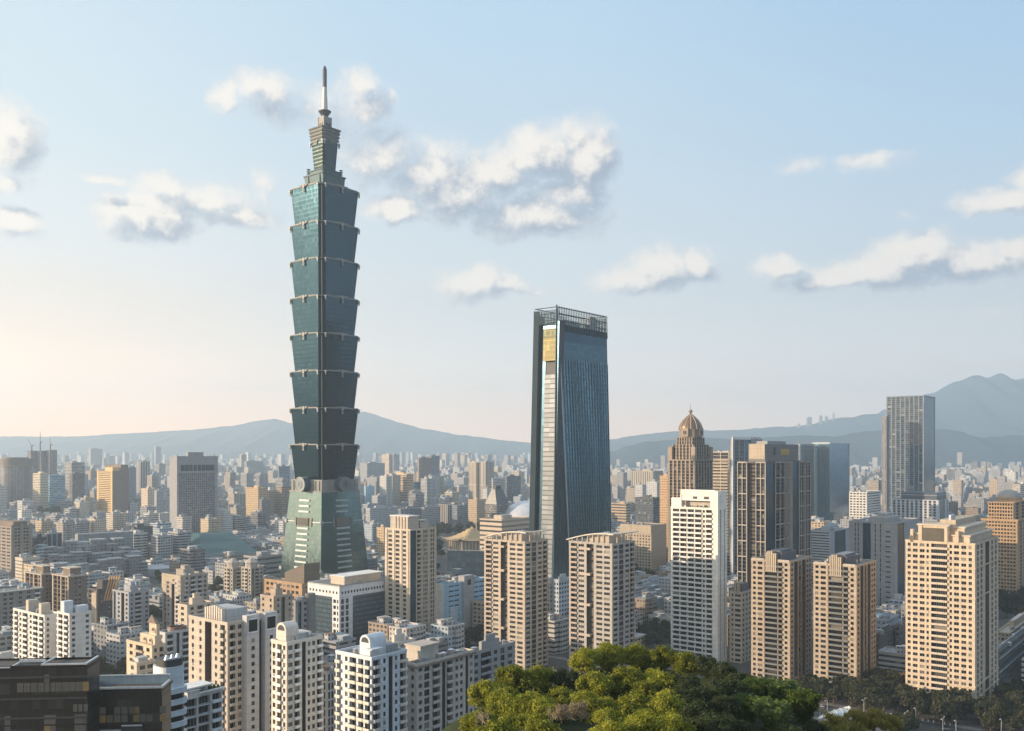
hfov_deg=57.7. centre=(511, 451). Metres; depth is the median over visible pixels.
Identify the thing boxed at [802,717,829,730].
hill tree
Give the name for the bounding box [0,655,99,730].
office block
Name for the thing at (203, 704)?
apartment block
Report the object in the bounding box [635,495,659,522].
office block
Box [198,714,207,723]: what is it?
window
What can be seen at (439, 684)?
apartment block
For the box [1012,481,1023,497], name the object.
office block
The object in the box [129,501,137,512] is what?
apartment block
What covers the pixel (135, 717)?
window
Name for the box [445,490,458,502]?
apartment tower
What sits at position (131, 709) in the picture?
window
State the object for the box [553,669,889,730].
pavement
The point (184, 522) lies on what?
apartment tower
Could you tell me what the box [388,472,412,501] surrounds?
office block
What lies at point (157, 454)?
office tower
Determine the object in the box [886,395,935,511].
office tower
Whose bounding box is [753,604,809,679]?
window
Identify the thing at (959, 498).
apartment tower
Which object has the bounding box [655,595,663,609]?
angular hall
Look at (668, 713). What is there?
hill tree
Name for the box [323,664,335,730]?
apartment block
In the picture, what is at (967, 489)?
apartment block
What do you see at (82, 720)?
window
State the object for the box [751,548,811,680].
apartment tower
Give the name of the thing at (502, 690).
hill tree
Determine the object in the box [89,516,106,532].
apartment block
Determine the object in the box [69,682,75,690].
window
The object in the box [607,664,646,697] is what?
hill tree
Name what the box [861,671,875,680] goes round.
street tree
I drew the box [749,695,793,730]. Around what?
bamboo clump
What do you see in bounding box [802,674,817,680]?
street tree
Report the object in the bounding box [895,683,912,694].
street tree
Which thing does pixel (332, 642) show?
building
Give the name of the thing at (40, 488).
office block
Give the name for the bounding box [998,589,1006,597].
park tree
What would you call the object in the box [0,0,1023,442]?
sky
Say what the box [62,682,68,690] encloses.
window
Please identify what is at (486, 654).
window
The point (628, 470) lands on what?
apartment tower
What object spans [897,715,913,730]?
street tree
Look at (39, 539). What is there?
office block
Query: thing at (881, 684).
street tree
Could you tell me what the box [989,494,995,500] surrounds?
apartment tower
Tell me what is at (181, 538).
apartment block
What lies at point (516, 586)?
apartment tower
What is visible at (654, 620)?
street tree
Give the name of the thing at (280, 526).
apartment block
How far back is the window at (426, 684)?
356.45 m
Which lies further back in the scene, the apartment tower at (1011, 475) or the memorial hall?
the apartment tower at (1011, 475)
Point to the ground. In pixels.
(1003, 620)
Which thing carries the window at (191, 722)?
in the apartment block at (203, 704)
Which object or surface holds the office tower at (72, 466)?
on the ground
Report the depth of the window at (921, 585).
503.65 m
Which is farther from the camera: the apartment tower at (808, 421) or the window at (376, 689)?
the apartment tower at (808, 421)
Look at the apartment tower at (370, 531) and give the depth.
1238.89 m
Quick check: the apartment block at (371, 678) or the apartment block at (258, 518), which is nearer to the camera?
the apartment block at (371, 678)
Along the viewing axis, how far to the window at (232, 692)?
375.84 m
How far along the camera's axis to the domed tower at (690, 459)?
1015.33 m
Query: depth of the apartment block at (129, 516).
1596.25 m
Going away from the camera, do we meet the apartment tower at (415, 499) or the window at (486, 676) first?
the window at (486, 676)
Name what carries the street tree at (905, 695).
on the ground
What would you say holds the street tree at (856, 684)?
on the ground
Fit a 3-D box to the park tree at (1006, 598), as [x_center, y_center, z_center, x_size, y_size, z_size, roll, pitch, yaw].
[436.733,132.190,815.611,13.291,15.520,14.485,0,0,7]
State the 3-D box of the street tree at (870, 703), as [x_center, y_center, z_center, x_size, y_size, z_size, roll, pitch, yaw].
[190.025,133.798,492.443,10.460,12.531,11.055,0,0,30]
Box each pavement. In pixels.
[464,641,992,730]
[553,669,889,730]
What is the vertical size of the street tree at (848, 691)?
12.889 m
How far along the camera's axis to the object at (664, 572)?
937.05 m
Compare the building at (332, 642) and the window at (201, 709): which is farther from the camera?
the building at (332, 642)
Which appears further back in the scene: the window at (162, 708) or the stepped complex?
the stepped complex
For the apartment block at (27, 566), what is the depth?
899.04 m
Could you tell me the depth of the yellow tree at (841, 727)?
150.14 m
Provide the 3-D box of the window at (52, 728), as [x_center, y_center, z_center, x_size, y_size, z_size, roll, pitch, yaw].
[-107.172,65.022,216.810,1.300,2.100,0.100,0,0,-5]
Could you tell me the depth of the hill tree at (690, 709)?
121.42 m
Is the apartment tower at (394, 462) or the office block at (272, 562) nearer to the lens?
the office block at (272, 562)
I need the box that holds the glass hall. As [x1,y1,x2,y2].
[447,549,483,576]
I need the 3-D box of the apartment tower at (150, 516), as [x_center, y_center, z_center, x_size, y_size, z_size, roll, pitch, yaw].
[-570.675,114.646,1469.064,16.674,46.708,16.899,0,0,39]
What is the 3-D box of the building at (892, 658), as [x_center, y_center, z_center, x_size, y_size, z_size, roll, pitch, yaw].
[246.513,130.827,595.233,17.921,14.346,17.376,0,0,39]
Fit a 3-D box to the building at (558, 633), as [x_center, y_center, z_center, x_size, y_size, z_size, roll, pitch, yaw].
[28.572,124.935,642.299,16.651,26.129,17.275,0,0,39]
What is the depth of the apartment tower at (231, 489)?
2250.43 m
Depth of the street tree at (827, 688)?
510.92 m
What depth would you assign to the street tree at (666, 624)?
700.60 m
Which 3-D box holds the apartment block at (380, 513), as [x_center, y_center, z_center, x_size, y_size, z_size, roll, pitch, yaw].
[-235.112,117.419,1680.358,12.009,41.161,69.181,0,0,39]
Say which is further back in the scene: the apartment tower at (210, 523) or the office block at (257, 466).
the office block at (257, 466)
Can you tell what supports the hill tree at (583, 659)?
on the hillside
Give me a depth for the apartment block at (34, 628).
524.32 m
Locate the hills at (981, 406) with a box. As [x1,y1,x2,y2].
[610,373,1023,451]
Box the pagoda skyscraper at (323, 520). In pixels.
[279,65,367,577]
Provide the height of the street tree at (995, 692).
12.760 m
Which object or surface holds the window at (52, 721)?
in the office block at (55, 693)
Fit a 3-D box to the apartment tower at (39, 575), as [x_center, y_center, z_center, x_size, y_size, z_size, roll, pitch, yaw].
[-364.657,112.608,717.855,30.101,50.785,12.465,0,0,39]
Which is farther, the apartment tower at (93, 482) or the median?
the apartment tower at (93, 482)
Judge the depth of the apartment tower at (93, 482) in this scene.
2635.52 m
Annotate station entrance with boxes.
[818,706,851,718]
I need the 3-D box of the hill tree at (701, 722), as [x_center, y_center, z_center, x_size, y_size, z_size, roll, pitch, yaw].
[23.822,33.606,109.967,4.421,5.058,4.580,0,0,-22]
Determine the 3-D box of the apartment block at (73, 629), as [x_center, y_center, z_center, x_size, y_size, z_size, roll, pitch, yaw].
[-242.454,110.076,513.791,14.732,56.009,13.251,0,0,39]
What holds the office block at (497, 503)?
on the ground
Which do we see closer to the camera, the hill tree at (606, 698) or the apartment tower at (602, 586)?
the hill tree at (606, 698)
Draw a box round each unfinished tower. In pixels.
[27,451,36,472]
[37,451,46,472]
[45,450,56,474]
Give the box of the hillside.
[442,666,807,730]
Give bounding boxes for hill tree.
[457,707,496,730]
[467,678,501,709]
[471,719,508,730]
[476,718,520,730]
[483,690,517,719]
[485,685,521,708]
[492,664,537,693]
[498,711,528,729]
[501,691,535,715]
[520,689,554,703]
[523,712,548,728]
[523,718,561,730]
[524,661,556,692]
[524,696,559,718]
[532,703,560,715]
[547,683,577,712]
[553,666,578,690]
[564,690,598,710]
[567,646,601,674]
[570,691,596,703]
[573,694,616,723]
[574,669,615,697]
[586,716,627,730]
[591,640,625,669]
[593,707,615,724]
[596,712,630,724]
[599,695,616,702]
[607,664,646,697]
[612,701,640,715]
[613,690,650,709]
[620,641,651,668]
[622,711,663,730]
[631,680,658,699]
[635,708,661,715]
[638,713,667,730]
[641,668,675,692]
[644,667,662,688]
[645,690,685,715]
[646,644,677,671]
[653,712,686,730]
[656,686,679,695]
[658,708,691,719]
[658,716,696,730]
[668,675,702,693]
[669,671,699,684]
[670,651,698,675]
[676,686,715,712]
[676,694,692,716]
[677,683,698,689]
[677,699,715,719]
[679,717,698,730]
[679,717,702,730]
[694,653,717,678]
[694,715,733,730]
[696,709,740,721]
[697,684,726,701]
[704,721,735,730]
[707,694,745,719]
[709,659,739,685]
[716,678,750,696]
[720,716,757,730]
[724,671,754,689]
[774,723,804,730]
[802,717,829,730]
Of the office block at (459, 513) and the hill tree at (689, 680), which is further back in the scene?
the office block at (459, 513)
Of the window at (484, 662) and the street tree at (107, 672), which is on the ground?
the street tree at (107, 672)
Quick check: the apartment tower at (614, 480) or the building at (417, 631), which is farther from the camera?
the apartment tower at (614, 480)
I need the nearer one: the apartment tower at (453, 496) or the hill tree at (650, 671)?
the hill tree at (650, 671)
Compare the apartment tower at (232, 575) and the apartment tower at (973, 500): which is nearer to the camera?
the apartment tower at (232, 575)
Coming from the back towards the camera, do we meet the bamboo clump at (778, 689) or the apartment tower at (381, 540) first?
the apartment tower at (381, 540)
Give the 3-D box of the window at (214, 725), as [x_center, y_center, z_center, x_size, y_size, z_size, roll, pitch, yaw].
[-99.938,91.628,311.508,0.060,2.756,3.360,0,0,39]
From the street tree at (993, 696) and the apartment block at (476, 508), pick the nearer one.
the street tree at (993, 696)
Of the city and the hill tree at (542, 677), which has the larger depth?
the city
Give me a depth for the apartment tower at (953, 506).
1811.58 m
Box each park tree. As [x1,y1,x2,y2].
[149,606,161,617]
[436,543,441,552]
[437,549,445,557]
[646,569,655,575]
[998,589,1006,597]
[999,602,1015,617]
[1002,594,1017,604]
[1012,605,1023,615]
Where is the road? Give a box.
[464,643,975,730]
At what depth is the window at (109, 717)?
228.35 m
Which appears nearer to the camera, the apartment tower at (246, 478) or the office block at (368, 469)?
the apartment tower at (246, 478)
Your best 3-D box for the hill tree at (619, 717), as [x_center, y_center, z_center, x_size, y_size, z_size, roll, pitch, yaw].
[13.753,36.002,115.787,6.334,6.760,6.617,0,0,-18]
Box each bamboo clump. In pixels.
[731,692,765,723]
[743,676,782,700]
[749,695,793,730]
[756,677,802,711]
[785,688,827,722]
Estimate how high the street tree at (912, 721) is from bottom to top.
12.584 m
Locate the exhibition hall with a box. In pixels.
[148,531,255,576]
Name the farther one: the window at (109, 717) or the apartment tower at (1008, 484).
the apartment tower at (1008, 484)
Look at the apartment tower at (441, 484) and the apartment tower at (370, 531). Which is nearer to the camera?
the apartment tower at (370, 531)
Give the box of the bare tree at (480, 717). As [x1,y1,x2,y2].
[474,709,488,725]
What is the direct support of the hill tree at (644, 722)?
on the hillside
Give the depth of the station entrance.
480.08 m
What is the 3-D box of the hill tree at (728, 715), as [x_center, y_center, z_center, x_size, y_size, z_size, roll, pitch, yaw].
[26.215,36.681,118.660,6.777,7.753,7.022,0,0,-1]
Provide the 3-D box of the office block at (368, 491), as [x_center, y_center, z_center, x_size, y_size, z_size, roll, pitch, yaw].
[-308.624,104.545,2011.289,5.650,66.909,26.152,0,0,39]
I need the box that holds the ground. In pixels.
[91,526,1023,730]
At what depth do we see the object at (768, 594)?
563.79 m
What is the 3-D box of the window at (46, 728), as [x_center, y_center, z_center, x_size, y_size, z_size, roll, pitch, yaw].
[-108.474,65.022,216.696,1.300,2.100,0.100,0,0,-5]
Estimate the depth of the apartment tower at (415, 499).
1991.38 m
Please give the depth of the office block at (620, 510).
1507.79 m
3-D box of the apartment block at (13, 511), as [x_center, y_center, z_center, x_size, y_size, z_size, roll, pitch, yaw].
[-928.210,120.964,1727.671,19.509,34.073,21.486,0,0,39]
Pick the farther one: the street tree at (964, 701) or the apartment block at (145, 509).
the apartment block at (145, 509)
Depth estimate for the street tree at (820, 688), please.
510.83 m
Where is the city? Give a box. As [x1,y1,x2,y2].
[0,452,1023,682]
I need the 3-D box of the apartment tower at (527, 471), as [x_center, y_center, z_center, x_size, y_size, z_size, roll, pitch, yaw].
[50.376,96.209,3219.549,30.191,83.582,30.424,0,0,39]
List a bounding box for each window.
[5,716,10,724]
[17,683,22,691]
[24,683,29,691]
[31,683,36,691]
[38,683,43,691]
[44,674,49,681]
[44,715,49,723]
[44,726,49,730]
[45,683,50,691]
[49,683,55,691]
[50,715,55,723]
[50,726,55,730]
[56,682,61,691]
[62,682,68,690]
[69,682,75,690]
[73,704,76,711]
[75,714,79,723]
[75,725,79,730]
[76,682,81,690]
[78,704,82,711]
[80,714,85,723]
[80,725,85,730]
[82,682,88,690]
[100,707,105,714]
[100,715,105,722]
[107,715,112,722]
[114,707,119,713]
[114,715,119,721]
[121,707,127,713]
[121,715,127,721]
[129,707,134,713]
[133,707,138,713]
[133,715,138,721]
[140,714,145,721]
[146,714,152,721]
[160,706,165,712]
[160,714,165,720]
[179,469,213,532]
[184,699,193,706]
[184,708,193,716]
[184,717,195,727]
[198,695,207,703]
[198,705,207,713]
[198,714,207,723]
[198,724,207,730]
[212,693,217,699]
[212,702,217,708]
[212,712,217,718]
[212,722,217,728]
[223,689,240,730]
[249,619,256,631]
[267,616,275,628]
[373,686,379,692]
[373,695,379,701]
[389,573,433,630]
[424,673,428,679]
[424,681,428,687]
[424,689,428,696]
[424,697,428,704]
[424,705,428,712]
[424,714,428,720]
[424,722,428,728]
[481,651,490,657]
[481,659,488,664]
[481,666,490,672]
[481,674,488,679]
[487,593,544,668]
[571,598,631,669]
[637,555,649,568]
[670,458,710,560]
[673,589,711,657]
[681,428,688,436]
[698,428,702,436]
[735,510,736,573]
[739,491,808,586]
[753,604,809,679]
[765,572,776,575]
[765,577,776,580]
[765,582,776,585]
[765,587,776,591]
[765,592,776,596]
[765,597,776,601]
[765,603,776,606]
[816,609,874,685]
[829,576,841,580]
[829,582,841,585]
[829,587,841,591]
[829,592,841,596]
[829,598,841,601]
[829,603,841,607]
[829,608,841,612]
[889,422,922,511]
[908,578,995,697]
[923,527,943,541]
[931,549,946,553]
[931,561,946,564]
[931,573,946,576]
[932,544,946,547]
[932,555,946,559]
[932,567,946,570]
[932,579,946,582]
[989,511,1023,518]
[998,541,1023,591]
[1000,635,1023,654]
[1000,641,1023,661]
[1000,647,1023,668]
[1000,653,1023,675]
[1000,662,1020,681]
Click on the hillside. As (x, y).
(568, 724)
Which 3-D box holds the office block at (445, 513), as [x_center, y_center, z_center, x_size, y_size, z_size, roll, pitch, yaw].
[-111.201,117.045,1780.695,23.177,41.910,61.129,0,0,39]
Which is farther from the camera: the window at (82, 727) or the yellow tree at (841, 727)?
the window at (82, 727)
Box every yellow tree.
[819,711,850,730]
[831,723,848,730]
[843,708,871,730]
[862,707,887,730]
[880,712,903,730]
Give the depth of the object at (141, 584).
829.57 m
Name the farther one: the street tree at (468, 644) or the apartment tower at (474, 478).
the apartment tower at (474, 478)
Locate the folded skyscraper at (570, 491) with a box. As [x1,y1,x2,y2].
[529,305,611,578]
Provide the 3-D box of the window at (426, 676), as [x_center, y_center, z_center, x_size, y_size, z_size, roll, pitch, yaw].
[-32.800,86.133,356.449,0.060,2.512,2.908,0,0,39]
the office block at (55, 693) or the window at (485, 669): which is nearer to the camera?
the office block at (55, 693)
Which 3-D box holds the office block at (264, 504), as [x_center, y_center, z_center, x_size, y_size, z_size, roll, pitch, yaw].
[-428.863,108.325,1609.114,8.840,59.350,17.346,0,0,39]
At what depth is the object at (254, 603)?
711.78 m
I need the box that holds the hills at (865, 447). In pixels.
[610,429,1023,469]
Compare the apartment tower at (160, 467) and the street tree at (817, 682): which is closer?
the street tree at (817, 682)
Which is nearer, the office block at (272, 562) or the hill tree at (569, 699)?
the hill tree at (569, 699)
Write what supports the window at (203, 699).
in the apartment block at (203, 704)
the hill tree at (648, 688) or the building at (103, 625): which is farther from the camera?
the building at (103, 625)
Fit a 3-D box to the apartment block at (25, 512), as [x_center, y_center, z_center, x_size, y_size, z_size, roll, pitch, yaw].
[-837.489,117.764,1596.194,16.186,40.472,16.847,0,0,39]
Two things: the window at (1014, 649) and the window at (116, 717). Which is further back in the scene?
the window at (1014, 649)
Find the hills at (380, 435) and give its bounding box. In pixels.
[0,412,530,461]
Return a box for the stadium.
[505,500,529,516]
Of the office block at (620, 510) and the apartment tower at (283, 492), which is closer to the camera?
the office block at (620, 510)
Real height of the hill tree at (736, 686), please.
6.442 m
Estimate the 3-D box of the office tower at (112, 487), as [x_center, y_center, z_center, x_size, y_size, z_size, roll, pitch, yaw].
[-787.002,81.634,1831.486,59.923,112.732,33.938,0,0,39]
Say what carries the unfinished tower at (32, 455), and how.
on the ground
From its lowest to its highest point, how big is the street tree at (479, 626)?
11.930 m
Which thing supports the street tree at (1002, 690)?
on the ground
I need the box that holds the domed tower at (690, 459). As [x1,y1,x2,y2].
[668,404,712,561]
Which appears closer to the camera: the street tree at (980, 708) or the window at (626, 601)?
the street tree at (980, 708)
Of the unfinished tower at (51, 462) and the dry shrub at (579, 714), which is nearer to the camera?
the dry shrub at (579, 714)
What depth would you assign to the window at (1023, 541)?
867.05 m
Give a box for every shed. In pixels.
[635,589,656,595]
[639,582,657,590]
[642,575,660,583]
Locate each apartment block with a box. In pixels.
[5,507,20,516]
[9,501,16,508]
[13,599,56,657]
[15,553,40,581]
[18,508,31,518]
[23,504,37,512]
[23,560,49,570]
[33,544,47,562]
[35,518,53,535]
[50,512,64,522]
[56,600,91,657]
[64,507,77,518]
[74,519,89,533]
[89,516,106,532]
[92,510,106,517]
[123,511,133,522]
[126,615,165,673]
[128,650,154,673]
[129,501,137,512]
[133,530,147,560]
[140,505,155,516]
[150,520,171,527]
[151,532,172,557]
[153,526,172,534]
[153,653,186,730]
[154,510,169,521]
[160,623,188,683]
[168,528,190,555]
[177,593,213,626]
[180,545,205,571]
[184,679,224,730]
[188,603,278,730]
[233,515,246,531]
[251,510,265,527]
[260,583,292,622]
[271,620,322,730]
[274,518,285,535]
[293,592,314,632]
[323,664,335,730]
[335,631,407,730]
[365,505,397,526]
[389,628,415,661]
[398,506,420,518]
[404,639,475,730]
[421,505,440,526]
[468,497,485,528]
[470,633,514,710]
[472,597,483,636]
[811,515,823,520]
[840,516,855,526]
[876,611,898,628]
[876,624,894,664]
[895,615,905,646]
[925,517,939,522]
[963,485,971,501]
[966,506,980,515]
[974,486,988,492]
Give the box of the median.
[464,647,938,730]
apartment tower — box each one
[0,583,42,630]
[17,498,33,508]
[23,564,55,610]
[51,566,88,611]
[56,519,74,540]
[74,499,89,517]
[80,495,92,511]
[86,468,101,479]
[88,478,96,485]
[88,576,120,622]
[106,510,125,531]
[112,581,148,631]
[128,466,135,501]
[136,460,149,492]
[141,486,155,505]
[143,510,158,525]
[147,473,158,488]
[153,471,160,485]
[154,489,163,511]
[155,462,164,475]
[162,564,207,629]
[164,490,169,506]
[177,514,191,532]
[201,515,221,531]
[216,511,232,531]
[224,558,240,592]
[225,470,235,498]
[228,486,239,492]
[230,505,245,516]
[241,471,252,487]
[241,558,263,599]
[246,485,267,516]
[255,472,267,486]
[268,469,277,482]
[276,477,289,505]
[277,483,290,516]
[364,520,381,543]
[369,475,379,494]
[372,493,384,504]
[376,524,384,556]
[380,474,391,506]
[382,454,390,473]
[385,514,435,632]
[388,473,399,505]
[391,454,398,472]
[408,491,422,507]
[421,476,434,505]
[428,474,438,492]
[436,474,443,493]
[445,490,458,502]
[469,461,479,498]
[480,460,493,498]
[481,529,550,669]
[482,486,490,498]
[511,470,524,485]
[521,467,529,482]
[548,577,553,612]
[553,573,568,616]
[566,531,637,671]
[611,474,617,486]
[612,468,624,474]
[618,471,626,488]
[625,468,634,482]
[626,486,634,511]
[635,482,646,496]
[647,479,659,496]
[659,473,667,562]
[670,489,726,661]
[713,450,729,551]
[729,582,750,663]
[737,441,810,588]
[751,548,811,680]
[806,417,811,426]
[811,518,829,529]
[813,551,876,685]
[819,415,822,424]
[867,477,881,493]
[905,514,998,699]
[949,499,957,515]
[952,494,962,507]
[953,478,962,495]
[963,479,969,486]
[968,495,986,514]
[969,491,981,497]
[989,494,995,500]
[990,477,996,496]
[997,475,1006,493]
[1005,470,1016,481]
[1005,479,1016,489]
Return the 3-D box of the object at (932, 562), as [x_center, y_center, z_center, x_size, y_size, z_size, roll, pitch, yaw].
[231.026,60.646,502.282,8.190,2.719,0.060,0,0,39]
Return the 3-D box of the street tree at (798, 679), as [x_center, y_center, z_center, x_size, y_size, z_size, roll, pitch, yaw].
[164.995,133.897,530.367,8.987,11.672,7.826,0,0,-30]
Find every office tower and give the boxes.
[0,457,32,502]
[0,520,32,577]
[64,461,84,498]
[69,471,84,501]
[89,448,101,468]
[97,464,128,512]
[154,446,160,465]
[170,452,217,532]
[239,454,246,470]
[278,465,289,484]
[418,457,431,480]
[427,455,439,475]
[631,469,662,487]
[730,437,761,574]
[795,444,814,515]
[813,443,849,523]
[882,416,889,511]
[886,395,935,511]
[981,489,1023,593]
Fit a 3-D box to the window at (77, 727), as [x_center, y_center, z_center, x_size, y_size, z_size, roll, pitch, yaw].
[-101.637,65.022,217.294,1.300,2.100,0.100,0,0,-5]
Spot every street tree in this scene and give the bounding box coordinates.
[99,656,108,666]
[100,670,110,674]
[103,664,119,673]
[115,656,126,668]
[154,569,161,574]
[155,575,161,580]
[214,577,222,585]
[464,627,472,640]
[465,632,472,639]
[465,641,473,648]
[470,632,479,643]
[474,624,482,635]
[475,636,483,642]
[640,628,649,632]
[643,634,653,649]
[648,617,658,624]
[653,636,662,647]
[660,629,670,642]
[662,622,670,629]
[794,676,805,685]
[796,679,811,688]
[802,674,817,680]
[802,685,814,693]
[812,679,825,685]
[814,684,825,700]
[816,676,830,685]
[823,686,831,701]
[826,684,843,703]
[832,675,844,684]
[832,679,842,686]
[841,677,855,685]
[842,686,859,705]
[849,676,867,689]
[850,693,863,707]
[852,682,862,690]
[854,688,870,709]
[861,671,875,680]
[862,693,878,708]
[867,686,884,706]
[869,667,881,672]
[870,675,886,683]
[873,681,890,689]
[873,694,892,713]
[884,688,892,700]
[885,668,902,684]
[886,680,896,693]
[891,694,903,711]
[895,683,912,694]
[896,689,918,711]
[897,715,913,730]
[903,711,921,728]
[903,712,916,727]
[909,697,929,716]
[916,687,927,699]
[923,699,930,718]
[927,695,935,702]
[927,697,940,721]
[930,695,944,720]
[931,701,948,723]
[933,690,951,697]
[933,696,957,722]
[939,688,957,698]
[946,709,960,725]
[949,687,961,696]
[949,702,961,722]
[955,695,974,719]
[960,688,973,698]
[967,699,978,719]
[970,700,990,724]
[976,695,993,705]
[980,713,999,730]
[987,699,1007,708]
[988,694,1004,702]
[988,704,1010,730]
[991,688,1001,695]
[993,682,1008,688]
[996,684,1014,699]
[1000,716,1021,730]
[1006,681,1023,689]
[1007,690,1023,701]
[1008,705,1022,710]
[1010,694,1023,708]
[1011,711,1023,730]
[1013,718,1023,730]
[1015,689,1023,695]
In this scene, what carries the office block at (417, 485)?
on the ground
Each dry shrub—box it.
[551,703,571,722]
[568,701,590,721]
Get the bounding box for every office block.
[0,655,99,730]
[33,472,48,508]
[33,534,45,546]
[45,530,62,546]
[48,474,64,507]
[100,673,172,730]
[131,524,152,543]
[228,491,245,510]
[243,550,281,577]
[244,460,262,474]
[259,497,269,521]
[262,562,319,598]
[308,570,384,644]
[360,462,384,482]
[364,485,374,503]
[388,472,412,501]
[414,481,419,489]
[436,574,483,628]
[439,502,461,524]
[452,502,467,526]
[479,514,528,549]
[485,485,508,517]
[491,477,504,489]
[504,474,520,501]
[611,501,630,522]
[620,522,665,569]
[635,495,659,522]
[811,522,848,570]
[849,490,880,518]
[849,512,919,606]
[892,491,948,522]
[998,612,1023,642]
[998,627,1023,684]
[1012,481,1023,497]
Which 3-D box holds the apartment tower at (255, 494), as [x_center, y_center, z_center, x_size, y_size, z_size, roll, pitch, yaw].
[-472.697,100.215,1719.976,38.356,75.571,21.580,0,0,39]
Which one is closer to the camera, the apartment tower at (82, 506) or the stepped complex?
the stepped complex
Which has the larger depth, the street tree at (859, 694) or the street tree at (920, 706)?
the street tree at (859, 694)
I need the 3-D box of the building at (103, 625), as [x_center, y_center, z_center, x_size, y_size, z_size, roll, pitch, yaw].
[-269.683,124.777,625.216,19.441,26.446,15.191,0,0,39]
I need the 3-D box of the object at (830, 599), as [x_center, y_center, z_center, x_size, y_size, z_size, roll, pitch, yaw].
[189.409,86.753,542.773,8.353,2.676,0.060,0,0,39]
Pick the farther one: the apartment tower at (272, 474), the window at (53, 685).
the apartment tower at (272, 474)
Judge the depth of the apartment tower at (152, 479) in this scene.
2272.59 m
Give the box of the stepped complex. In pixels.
[44,531,147,579]
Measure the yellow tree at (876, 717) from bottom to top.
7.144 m
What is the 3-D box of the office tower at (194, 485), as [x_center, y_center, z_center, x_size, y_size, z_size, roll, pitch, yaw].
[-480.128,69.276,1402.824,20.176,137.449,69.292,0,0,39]
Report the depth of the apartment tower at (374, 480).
2253.00 m
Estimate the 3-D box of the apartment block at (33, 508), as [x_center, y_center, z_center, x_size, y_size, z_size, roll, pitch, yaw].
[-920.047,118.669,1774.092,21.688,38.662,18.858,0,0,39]
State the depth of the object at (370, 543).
1218.39 m
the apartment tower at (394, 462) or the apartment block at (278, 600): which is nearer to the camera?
the apartment block at (278, 600)
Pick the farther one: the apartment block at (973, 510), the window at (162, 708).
the apartment block at (973, 510)
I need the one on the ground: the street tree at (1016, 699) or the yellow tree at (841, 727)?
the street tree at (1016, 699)
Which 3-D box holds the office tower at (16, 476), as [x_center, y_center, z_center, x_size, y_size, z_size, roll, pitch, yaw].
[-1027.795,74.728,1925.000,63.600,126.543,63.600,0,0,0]
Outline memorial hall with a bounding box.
[441,526,479,552]
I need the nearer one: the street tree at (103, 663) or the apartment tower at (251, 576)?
the street tree at (103, 663)
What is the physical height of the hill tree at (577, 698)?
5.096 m
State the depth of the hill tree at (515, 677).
156.52 m
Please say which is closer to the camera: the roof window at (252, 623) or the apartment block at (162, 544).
the roof window at (252, 623)

